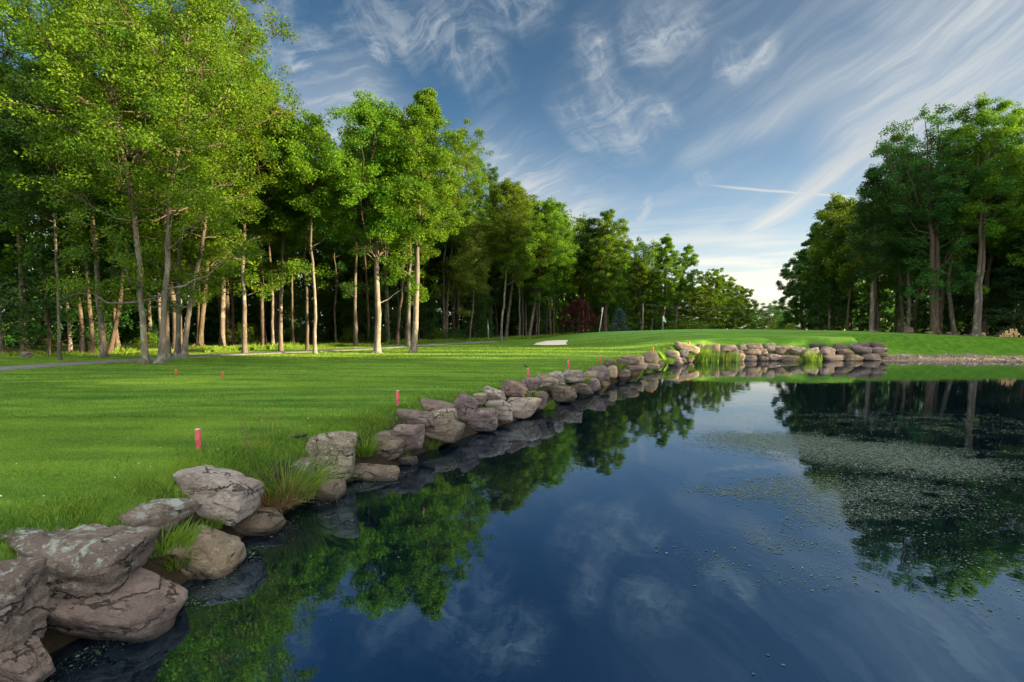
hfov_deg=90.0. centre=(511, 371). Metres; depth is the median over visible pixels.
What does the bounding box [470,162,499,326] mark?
maple tree
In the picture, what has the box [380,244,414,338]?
woods tree
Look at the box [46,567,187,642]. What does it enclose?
boulder
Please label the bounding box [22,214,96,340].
woods tree
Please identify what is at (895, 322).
woods tree
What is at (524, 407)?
boulder
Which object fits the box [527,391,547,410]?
boulder
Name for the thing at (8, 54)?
maple tree
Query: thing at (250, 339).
shrub
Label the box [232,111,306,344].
maple tree
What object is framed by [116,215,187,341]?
woods tree
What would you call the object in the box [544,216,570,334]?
woods tree
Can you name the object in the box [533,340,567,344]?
sand bunker
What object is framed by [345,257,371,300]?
woods tree
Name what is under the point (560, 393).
boulder
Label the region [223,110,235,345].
woods tree
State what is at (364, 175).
fan maple tree
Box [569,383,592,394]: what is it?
boulder
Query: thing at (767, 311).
tree
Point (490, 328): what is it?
shrub
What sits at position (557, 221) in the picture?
maple tree
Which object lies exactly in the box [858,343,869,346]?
wall stone
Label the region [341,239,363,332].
woods tree
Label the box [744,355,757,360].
wall stone
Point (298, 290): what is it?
sapling
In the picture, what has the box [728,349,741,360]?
reed clump
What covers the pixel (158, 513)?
boulder
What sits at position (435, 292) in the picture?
woods tree
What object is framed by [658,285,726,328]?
rounded maple tree
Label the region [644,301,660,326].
woods tree
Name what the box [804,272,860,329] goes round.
sapling
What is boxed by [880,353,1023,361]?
pebbles
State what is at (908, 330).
boulder
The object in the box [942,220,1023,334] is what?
hemlock tree
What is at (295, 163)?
spindly maple tree
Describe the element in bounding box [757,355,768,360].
wall stone
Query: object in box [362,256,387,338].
woods tree
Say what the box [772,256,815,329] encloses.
maple tree
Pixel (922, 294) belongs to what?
woods tree
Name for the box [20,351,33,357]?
boulder
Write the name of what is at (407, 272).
woods tree
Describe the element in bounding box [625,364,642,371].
boulder
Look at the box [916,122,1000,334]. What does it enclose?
birch tree
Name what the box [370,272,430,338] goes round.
sapling
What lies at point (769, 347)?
wall stone
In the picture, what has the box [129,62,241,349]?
woods tree
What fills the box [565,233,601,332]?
woods tree
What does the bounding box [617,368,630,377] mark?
boulder
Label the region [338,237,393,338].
woods tree
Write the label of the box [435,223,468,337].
woods tree
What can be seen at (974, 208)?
twin stem maple tree
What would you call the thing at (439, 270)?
woods tree
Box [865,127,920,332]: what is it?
maple tree
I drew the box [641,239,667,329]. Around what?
woods tree
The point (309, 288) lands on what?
sapling
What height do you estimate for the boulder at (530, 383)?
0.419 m
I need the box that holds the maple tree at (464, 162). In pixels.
[420,118,493,338]
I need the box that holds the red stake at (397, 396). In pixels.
[396,390,398,404]
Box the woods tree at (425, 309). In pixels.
[412,263,434,338]
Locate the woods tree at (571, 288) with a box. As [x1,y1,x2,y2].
[541,196,578,333]
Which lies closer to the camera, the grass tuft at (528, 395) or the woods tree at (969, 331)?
the grass tuft at (528, 395)
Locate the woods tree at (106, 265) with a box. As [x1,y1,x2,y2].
[79,202,135,291]
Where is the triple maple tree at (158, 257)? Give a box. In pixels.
[83,0,315,356]
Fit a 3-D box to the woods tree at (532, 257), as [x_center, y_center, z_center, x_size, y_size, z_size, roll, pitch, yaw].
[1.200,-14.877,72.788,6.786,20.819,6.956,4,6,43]
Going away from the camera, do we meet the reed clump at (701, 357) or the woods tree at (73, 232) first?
the woods tree at (73, 232)
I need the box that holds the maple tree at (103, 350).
[0,0,179,356]
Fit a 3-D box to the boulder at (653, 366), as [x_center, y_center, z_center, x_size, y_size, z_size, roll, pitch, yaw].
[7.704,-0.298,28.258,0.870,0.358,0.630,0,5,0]
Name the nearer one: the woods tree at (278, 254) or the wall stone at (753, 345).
the wall stone at (753, 345)
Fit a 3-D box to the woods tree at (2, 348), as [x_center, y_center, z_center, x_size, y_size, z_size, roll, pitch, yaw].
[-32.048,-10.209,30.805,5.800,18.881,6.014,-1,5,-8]
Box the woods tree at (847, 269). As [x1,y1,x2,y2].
[818,196,882,330]
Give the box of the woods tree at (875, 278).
[847,197,907,329]
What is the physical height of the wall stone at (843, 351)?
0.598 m
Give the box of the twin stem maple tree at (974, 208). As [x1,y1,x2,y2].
[942,92,1023,335]
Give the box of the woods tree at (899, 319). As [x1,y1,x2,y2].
[886,173,941,332]
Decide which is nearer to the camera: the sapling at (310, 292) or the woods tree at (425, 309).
the sapling at (310, 292)
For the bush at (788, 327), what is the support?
on the lawn at (910, 345)
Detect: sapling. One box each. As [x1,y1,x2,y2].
[0,219,51,337]
[0,227,53,343]
[0,232,98,354]
[0,267,50,347]
[1,243,65,332]
[49,258,135,340]
[73,269,131,346]
[194,282,217,337]
[217,293,252,326]
[236,259,299,335]
[247,288,270,335]
[276,280,313,341]
[289,289,333,336]
[295,276,344,335]
[303,257,359,335]
[329,290,357,332]
[330,277,380,337]
[361,266,407,340]
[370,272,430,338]
[389,297,412,335]
[411,295,445,337]
[460,290,498,335]
[462,289,494,337]
[480,300,499,328]
[498,301,517,334]
[509,302,530,334]
[516,290,550,335]
[529,295,560,332]
[552,295,571,329]
[590,304,603,329]
[607,297,628,330]
[607,305,625,327]
[623,304,637,329]
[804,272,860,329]
[809,283,861,329]
[809,301,831,329]
[851,298,868,330]
[859,282,891,328]
[886,279,926,329]
[912,297,929,333]
[917,264,968,331]
[939,291,968,332]
[948,280,1000,326]
[963,294,999,330]
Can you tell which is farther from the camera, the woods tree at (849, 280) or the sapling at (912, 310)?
the woods tree at (849, 280)
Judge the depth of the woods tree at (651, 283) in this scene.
123.08 m
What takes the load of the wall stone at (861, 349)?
on the wall stone at (871, 357)
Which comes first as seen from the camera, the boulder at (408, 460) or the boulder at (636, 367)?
the boulder at (408, 460)
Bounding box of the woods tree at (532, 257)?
[510,193,545,336]
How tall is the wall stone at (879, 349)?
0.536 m
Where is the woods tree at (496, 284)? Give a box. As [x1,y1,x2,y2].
[479,217,513,336]
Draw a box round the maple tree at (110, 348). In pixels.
[61,0,196,353]
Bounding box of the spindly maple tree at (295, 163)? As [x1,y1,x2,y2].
[245,111,354,353]
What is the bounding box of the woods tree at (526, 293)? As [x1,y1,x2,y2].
[508,260,538,336]
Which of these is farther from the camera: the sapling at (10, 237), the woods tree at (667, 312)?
the woods tree at (667, 312)
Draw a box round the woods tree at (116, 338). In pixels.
[93,155,140,349]
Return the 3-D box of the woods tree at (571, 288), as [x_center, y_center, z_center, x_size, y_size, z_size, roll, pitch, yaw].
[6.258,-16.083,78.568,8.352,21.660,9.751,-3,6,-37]
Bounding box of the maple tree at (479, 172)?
[441,142,490,336]
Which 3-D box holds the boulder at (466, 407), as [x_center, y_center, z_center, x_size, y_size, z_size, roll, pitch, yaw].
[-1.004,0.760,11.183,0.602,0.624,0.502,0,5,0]
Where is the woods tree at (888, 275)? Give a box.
[850,243,898,331]
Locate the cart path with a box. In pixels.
[0,341,497,370]
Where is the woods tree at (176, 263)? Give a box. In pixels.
[154,155,200,346]
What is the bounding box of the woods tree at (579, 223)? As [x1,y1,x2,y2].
[571,212,594,332]
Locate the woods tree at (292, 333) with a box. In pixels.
[268,143,323,342]
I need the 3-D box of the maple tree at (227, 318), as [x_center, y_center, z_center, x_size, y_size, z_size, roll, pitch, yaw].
[-25.805,-15.761,46.718,10.373,26.973,8.375,0,5,0]
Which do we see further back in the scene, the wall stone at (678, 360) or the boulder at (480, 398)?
the wall stone at (678, 360)
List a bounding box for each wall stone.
[665,350,679,357]
[667,357,681,362]
[668,362,683,365]
[674,342,699,353]
[679,349,688,356]
[703,344,719,352]
[720,345,737,351]
[734,353,744,360]
[738,344,746,350]
[743,348,760,355]
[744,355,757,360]
[746,343,763,348]
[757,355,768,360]
[759,348,767,355]
[764,343,775,351]
[766,354,781,360]
[774,346,786,353]
[777,355,798,360]
[790,347,805,354]
[801,347,819,356]
[809,344,828,348]
[819,346,835,354]
[823,354,845,360]
[834,344,847,348]
[836,349,854,354]
[843,354,863,360]
[848,343,860,347]
[851,346,873,353]
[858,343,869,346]
[861,353,880,360]
[867,342,885,347]
[871,347,887,352]
[874,352,887,356]
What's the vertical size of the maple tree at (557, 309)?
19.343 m
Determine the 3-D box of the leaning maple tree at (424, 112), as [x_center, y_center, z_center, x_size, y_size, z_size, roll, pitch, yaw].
[-6.385,-9.729,34.346,6.811,17.451,6.299,4,6,40]
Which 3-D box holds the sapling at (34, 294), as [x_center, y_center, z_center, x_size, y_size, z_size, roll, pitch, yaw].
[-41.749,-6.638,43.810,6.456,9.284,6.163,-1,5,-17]
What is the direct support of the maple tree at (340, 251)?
on the lawn at (910, 345)
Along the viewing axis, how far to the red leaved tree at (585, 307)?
78.72 m
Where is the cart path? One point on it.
(5, 368)
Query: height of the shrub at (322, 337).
2.583 m
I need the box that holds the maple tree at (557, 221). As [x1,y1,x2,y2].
[513,197,579,336]
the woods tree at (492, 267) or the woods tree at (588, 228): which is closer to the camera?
the woods tree at (492, 267)
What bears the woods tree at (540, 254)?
on the lawn at (910, 345)
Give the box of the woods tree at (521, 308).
[505,213,536,335]
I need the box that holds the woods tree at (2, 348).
[0,71,23,353]
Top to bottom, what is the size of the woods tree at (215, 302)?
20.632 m
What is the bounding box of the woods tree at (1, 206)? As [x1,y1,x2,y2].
[0,47,25,237]
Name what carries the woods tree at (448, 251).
on the lawn at (910, 345)
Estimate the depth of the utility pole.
95.38 m
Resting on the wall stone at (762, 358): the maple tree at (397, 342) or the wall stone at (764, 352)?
the wall stone at (764, 352)
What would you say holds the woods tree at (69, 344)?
on the lawn at (910, 345)
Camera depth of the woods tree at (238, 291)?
46.73 m
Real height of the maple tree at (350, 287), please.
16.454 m
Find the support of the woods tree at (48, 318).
on the lawn at (910, 345)
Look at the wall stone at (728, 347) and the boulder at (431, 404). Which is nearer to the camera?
the boulder at (431, 404)
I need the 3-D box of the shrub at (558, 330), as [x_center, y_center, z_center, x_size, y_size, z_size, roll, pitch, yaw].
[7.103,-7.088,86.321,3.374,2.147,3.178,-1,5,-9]
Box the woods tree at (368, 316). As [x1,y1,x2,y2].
[329,132,373,342]
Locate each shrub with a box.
[4,323,53,346]
[87,335,115,350]
[132,332,158,347]
[136,324,158,343]
[225,321,259,343]
[283,328,297,340]
[299,321,330,341]
[331,328,353,341]
[335,327,366,342]
[337,323,373,341]
[366,325,392,342]
[422,328,444,340]
[441,328,467,339]
[478,325,495,337]
[548,324,562,333]
[602,322,614,331]
[626,323,638,330]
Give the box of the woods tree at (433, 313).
[414,197,466,328]
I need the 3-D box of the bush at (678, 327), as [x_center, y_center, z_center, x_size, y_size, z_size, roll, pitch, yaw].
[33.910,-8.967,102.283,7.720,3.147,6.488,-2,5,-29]
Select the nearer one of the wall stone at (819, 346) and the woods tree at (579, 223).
the wall stone at (819, 346)
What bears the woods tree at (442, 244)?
on the lawn at (910, 345)
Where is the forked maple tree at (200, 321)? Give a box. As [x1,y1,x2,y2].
[178,18,293,346]
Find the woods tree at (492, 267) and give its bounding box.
[472,213,499,335]
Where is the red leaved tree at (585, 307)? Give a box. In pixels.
[556,298,605,332]
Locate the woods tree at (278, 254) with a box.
[253,238,309,342]
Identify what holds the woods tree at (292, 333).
on the lawn at (910, 345)
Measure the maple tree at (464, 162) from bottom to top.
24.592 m
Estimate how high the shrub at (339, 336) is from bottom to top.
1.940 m
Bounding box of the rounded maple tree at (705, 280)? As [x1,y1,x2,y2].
[679,267,742,328]
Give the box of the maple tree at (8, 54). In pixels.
[0,0,55,352]
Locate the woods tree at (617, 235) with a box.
[600,232,630,324]
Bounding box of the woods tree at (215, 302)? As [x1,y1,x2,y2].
[194,253,245,334]
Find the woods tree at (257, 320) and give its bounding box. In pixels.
[256,245,296,340]
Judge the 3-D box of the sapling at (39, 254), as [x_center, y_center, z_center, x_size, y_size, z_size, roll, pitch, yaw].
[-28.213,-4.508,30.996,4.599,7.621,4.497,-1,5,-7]
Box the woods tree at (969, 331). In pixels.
[943,200,993,333]
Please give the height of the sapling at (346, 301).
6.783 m
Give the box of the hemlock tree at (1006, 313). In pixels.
[966,227,1023,335]
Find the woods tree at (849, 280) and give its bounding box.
[821,220,867,330]
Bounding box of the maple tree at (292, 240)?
[231,102,324,350]
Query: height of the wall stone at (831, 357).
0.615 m
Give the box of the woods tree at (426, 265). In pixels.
[368,247,441,338]
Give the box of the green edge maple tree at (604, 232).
[577,208,639,331]
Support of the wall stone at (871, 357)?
on the lawn at (910, 345)
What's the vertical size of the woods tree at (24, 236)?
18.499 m
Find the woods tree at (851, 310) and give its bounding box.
[846,214,867,330]
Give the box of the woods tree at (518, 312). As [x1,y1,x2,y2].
[510,273,534,335]
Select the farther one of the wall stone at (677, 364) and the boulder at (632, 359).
the wall stone at (677, 364)
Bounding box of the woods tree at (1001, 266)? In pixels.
[973,215,1021,329]
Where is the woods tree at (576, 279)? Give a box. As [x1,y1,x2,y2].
[565,239,597,331]
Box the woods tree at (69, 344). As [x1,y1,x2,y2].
[22,109,101,350]
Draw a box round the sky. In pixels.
[0,0,1023,330]
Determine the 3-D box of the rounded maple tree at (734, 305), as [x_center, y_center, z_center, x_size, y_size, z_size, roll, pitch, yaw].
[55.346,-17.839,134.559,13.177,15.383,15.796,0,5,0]
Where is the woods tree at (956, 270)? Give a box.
[940,250,969,330]
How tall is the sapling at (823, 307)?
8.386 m
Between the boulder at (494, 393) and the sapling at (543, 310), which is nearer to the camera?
the boulder at (494, 393)
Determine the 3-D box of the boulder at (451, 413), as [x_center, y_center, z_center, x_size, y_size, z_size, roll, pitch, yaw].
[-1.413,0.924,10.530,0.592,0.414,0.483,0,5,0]
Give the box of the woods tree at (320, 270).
[308,243,362,335]
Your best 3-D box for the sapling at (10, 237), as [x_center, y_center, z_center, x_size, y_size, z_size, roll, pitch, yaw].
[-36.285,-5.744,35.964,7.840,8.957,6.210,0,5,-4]
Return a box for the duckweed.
[43,397,1023,681]
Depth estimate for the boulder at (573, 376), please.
17.29 m
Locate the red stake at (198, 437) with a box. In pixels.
[195,428,200,448]
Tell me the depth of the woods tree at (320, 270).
64.76 m
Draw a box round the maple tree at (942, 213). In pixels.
[865,102,1023,334]
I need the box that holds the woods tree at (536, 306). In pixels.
[527,257,545,335]
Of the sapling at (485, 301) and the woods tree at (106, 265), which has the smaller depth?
the woods tree at (106, 265)
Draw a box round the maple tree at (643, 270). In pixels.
[619,256,661,330]
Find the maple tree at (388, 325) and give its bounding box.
[364,108,402,341]
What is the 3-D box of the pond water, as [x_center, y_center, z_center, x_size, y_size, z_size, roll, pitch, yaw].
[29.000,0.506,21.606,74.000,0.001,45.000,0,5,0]
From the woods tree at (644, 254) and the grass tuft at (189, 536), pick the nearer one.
the grass tuft at (189, 536)
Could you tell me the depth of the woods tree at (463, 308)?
79.70 m
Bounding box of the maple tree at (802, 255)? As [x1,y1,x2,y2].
[786,221,832,329]
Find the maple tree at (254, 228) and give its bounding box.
[186,58,308,352]
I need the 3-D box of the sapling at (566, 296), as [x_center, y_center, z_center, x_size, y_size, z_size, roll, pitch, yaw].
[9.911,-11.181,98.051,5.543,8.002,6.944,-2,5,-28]
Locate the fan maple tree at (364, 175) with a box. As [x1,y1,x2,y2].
[299,90,439,352]
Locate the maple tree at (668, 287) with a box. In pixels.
[649,233,683,329]
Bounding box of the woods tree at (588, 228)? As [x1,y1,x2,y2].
[575,217,609,332]
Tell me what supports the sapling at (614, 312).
on the lawn at (910, 345)
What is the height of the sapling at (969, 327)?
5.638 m
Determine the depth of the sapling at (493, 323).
86.42 m
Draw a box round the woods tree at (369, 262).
[357,243,402,339]
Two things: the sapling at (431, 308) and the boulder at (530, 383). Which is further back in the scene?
the sapling at (431, 308)
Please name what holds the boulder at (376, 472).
on the lawn at (910, 345)
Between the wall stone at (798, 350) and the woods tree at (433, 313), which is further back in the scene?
the woods tree at (433, 313)
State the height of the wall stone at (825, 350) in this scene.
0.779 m
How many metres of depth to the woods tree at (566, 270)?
79.84 m
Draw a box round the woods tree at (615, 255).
[592,227,622,328]
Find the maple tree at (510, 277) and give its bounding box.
[483,181,543,336]
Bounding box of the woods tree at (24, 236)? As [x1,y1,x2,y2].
[0,206,38,266]
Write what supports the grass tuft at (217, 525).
on the lawn at (910, 345)
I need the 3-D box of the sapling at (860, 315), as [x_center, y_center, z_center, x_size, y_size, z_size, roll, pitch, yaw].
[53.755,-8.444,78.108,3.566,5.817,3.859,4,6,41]
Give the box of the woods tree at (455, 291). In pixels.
[453,216,476,327]
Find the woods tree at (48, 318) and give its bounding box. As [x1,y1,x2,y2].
[0,63,54,353]
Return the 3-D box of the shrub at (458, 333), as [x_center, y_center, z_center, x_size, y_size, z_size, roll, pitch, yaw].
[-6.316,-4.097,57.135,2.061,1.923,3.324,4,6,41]
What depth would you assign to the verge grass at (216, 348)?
39.47 m
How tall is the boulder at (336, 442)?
0.747 m
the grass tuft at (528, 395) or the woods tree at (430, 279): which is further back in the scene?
the woods tree at (430, 279)
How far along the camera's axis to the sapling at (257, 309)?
53.99 m
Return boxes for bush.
[664,319,695,329]
[665,315,710,328]
[754,317,787,329]
[767,318,804,329]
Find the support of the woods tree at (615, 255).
on the lawn at (910, 345)
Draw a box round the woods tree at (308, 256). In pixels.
[294,234,332,338]
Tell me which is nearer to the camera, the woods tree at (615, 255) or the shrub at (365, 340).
the shrub at (365, 340)
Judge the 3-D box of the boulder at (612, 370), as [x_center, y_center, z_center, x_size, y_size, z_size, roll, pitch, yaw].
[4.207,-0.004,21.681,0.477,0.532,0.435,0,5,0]
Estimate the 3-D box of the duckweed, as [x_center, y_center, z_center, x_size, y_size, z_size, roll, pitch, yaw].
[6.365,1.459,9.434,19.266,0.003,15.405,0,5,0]
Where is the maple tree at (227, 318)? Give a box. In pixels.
[178,51,276,343]
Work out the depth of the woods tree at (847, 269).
66.84 m
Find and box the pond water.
[44,361,1023,681]
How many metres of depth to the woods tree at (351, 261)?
54.09 m
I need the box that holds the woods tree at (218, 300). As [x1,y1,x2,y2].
[171,226,235,341]
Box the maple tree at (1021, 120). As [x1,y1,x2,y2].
[970,101,1023,327]
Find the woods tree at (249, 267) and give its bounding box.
[217,77,299,345]
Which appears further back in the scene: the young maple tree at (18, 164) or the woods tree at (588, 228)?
the woods tree at (588, 228)
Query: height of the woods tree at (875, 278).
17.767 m
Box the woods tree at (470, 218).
[436,198,477,337]
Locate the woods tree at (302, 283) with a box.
[262,248,310,302]
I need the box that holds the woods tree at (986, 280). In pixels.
[952,127,1023,334]
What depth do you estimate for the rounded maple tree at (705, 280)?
125.06 m
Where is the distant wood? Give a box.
[0,212,1022,345]
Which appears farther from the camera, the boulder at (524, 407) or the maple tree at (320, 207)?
the maple tree at (320, 207)
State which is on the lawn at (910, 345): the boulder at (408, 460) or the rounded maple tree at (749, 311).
the rounded maple tree at (749, 311)
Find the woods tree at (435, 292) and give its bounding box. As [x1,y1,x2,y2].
[403,268,441,335]
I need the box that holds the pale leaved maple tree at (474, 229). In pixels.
[448,216,496,340]
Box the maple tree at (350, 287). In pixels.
[317,152,389,346]
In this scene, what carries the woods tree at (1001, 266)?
on the lawn at (910, 345)
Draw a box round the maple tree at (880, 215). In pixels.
[842,164,901,331]
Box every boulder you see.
[0,523,159,600]
[0,557,50,652]
[0,635,55,681]
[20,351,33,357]
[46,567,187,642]
[118,498,202,530]
[168,525,246,578]
[173,465,263,525]
[231,507,285,535]
[290,457,317,480]
[305,431,357,479]
[306,478,346,500]
[352,463,399,480]
[371,430,406,459]
[391,424,424,451]
[396,409,433,427]
[398,455,417,464]
[420,398,455,410]
[425,418,464,442]
[430,408,457,419]
[453,392,478,421]
[467,408,498,431]
[473,392,486,405]
[483,385,505,401]
[484,399,512,421]
[500,380,527,396]
[507,397,541,418]
[521,377,541,390]
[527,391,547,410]
[535,373,554,389]
[548,371,564,385]
[549,384,576,401]
[563,370,582,382]
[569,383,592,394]
[583,371,597,377]
[584,377,600,390]
[587,365,609,380]
[603,359,615,366]
[607,365,617,377]
[617,358,628,366]
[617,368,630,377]
[622,355,639,364]
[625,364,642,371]
[638,362,647,368]
[641,351,658,363]
[646,363,659,368]
[903,327,913,332]
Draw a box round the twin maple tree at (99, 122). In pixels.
[0,0,275,363]
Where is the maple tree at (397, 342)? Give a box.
[381,145,439,344]
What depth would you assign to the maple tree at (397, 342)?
45.34 m
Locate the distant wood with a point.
(135, 319)
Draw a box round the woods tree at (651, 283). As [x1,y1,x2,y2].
[640,245,662,329]
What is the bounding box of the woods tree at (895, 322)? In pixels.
[879,257,922,331]
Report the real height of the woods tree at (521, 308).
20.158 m
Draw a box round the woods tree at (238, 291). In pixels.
[203,235,280,343]
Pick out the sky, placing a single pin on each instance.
(722, 128)
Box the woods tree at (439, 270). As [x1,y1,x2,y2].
[426,191,473,338]
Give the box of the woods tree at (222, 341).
[171,203,258,346]
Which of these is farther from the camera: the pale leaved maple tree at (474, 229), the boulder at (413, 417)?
the pale leaved maple tree at (474, 229)
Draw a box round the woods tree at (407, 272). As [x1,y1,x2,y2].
[390,238,421,340]
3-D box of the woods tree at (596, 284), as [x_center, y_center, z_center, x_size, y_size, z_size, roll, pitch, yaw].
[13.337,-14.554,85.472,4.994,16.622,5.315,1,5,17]
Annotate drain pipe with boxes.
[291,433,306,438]
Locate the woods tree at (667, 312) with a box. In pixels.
[665,300,674,329]
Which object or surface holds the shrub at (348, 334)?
on the lawn at (910, 345)
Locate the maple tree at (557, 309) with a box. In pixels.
[543,222,584,334]
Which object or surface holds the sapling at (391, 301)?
on the lawn at (910, 345)
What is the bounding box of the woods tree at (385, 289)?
[363,220,407,341]
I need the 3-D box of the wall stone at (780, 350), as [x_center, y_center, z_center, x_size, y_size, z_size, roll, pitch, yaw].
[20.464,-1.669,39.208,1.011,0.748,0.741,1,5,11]
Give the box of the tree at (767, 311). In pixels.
[755,303,782,329]
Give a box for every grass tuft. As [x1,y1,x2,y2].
[151,517,204,557]
[158,547,204,571]
[185,511,227,530]
[355,433,383,457]
[424,435,449,449]
[525,388,541,397]
[542,399,557,409]
[583,376,591,382]
[616,363,626,368]
[659,356,676,363]
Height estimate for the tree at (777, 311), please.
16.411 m
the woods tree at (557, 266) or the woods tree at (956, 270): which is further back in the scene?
the woods tree at (557, 266)
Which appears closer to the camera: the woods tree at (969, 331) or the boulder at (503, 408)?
the boulder at (503, 408)
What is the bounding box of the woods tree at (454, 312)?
[453,272,469,338]
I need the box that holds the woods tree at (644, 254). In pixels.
[626,236,660,329]
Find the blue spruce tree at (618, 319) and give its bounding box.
[609,308,630,330]
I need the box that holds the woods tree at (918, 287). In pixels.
[884,159,970,332]
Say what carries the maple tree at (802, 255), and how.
on the lawn at (910, 345)
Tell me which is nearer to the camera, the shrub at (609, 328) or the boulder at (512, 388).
the boulder at (512, 388)
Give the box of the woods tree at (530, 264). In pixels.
[500,209,540,335]
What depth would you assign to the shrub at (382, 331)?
48.53 m
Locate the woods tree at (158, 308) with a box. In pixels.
[128,193,199,332]
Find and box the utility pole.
[642,303,643,329]
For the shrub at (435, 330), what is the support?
on the lawn at (910, 345)
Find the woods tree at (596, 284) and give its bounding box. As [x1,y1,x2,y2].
[578,236,605,331]
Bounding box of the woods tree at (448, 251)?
[427,200,464,336]
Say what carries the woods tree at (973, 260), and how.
on the lawn at (910, 345)
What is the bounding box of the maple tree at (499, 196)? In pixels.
[473,177,540,340]
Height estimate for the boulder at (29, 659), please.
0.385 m
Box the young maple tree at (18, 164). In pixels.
[0,62,154,359]
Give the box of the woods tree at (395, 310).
[394,253,407,339]
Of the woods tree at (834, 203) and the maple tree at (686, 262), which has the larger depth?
the maple tree at (686, 262)
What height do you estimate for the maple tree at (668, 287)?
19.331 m
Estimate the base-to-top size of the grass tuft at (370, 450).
0.406 m
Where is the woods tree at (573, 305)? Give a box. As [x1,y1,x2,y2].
[565,292,580,331]
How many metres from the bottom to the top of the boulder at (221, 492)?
0.521 m
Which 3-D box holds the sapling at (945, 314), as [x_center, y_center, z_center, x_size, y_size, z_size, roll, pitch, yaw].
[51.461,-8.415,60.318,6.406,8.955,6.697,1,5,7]
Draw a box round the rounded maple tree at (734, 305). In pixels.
[700,275,751,328]
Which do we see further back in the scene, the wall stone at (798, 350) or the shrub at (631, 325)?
the shrub at (631, 325)
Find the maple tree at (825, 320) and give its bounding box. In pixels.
[806,207,860,330]
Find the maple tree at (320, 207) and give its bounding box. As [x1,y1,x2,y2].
[268,117,345,349]
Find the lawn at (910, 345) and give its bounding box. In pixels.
[0,329,1023,653]
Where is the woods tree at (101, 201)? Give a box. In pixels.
[62,198,149,345]
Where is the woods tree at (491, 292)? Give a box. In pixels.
[469,196,513,336]
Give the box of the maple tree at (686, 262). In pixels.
[669,243,699,329]
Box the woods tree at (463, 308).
[457,282,464,334]
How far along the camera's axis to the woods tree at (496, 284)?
82.52 m
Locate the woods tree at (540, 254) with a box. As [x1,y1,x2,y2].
[528,208,555,335]
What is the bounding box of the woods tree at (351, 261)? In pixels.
[306,141,397,336]
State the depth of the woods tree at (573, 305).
97.45 m
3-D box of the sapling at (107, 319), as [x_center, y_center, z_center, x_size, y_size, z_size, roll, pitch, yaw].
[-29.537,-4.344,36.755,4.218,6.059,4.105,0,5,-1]
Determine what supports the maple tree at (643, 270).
on the lawn at (910, 345)
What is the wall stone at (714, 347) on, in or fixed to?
on the lawn at (910, 345)
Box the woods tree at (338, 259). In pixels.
[315,242,362,325]
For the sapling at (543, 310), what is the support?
on the lawn at (910, 345)
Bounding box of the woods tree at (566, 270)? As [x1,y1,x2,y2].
[547,218,574,327]
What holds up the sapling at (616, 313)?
on the lawn at (910, 345)
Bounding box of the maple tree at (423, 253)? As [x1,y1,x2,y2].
[387,118,440,346]
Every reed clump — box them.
[689,346,711,361]
[704,350,722,361]
[715,350,732,361]
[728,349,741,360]
[794,352,802,360]
[804,349,818,360]
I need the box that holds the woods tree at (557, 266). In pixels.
[544,227,571,333]
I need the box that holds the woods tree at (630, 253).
[614,250,647,330]
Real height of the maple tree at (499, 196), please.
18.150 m
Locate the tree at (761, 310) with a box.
[752,307,767,328]
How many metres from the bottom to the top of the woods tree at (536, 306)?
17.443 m
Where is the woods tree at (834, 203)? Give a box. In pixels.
[800,192,854,329]
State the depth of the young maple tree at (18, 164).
24.88 m
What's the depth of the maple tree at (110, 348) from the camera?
32.99 m
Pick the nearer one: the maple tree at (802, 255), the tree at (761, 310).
the maple tree at (802, 255)
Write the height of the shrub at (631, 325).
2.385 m
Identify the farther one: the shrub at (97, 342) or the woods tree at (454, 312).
the woods tree at (454, 312)
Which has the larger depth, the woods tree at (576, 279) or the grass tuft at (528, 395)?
the woods tree at (576, 279)
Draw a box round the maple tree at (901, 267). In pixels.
[882,149,940,326]
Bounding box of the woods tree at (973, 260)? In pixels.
[898,128,1021,333]
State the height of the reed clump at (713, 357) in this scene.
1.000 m
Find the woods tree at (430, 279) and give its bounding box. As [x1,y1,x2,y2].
[391,255,441,338]
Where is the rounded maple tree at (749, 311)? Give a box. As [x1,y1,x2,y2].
[719,284,765,328]
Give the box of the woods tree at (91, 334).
[12,57,117,354]
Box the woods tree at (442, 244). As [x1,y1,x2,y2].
[419,207,448,339]
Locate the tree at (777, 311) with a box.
[765,304,785,326]
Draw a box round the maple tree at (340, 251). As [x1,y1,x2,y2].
[312,221,354,342]
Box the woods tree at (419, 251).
[389,208,445,302]
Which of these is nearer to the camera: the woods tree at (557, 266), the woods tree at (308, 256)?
the woods tree at (308, 256)
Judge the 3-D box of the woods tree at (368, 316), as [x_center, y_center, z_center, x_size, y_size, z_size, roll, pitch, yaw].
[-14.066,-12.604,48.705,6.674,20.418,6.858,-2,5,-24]
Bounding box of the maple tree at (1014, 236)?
[987,172,1023,266]
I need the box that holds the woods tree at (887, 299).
[878,270,910,321]
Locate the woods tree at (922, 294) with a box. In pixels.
[905,236,942,332]
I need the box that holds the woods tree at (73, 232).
[0,28,136,354]
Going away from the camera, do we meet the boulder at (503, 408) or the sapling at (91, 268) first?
the boulder at (503, 408)
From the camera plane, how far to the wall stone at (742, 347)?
38.94 m
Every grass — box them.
[0,332,577,355]
[0,343,680,558]
[205,404,363,518]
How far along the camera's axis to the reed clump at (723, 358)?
37.68 m
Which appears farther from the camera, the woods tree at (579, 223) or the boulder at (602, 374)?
the woods tree at (579, 223)
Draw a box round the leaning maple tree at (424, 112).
[364,87,468,352]

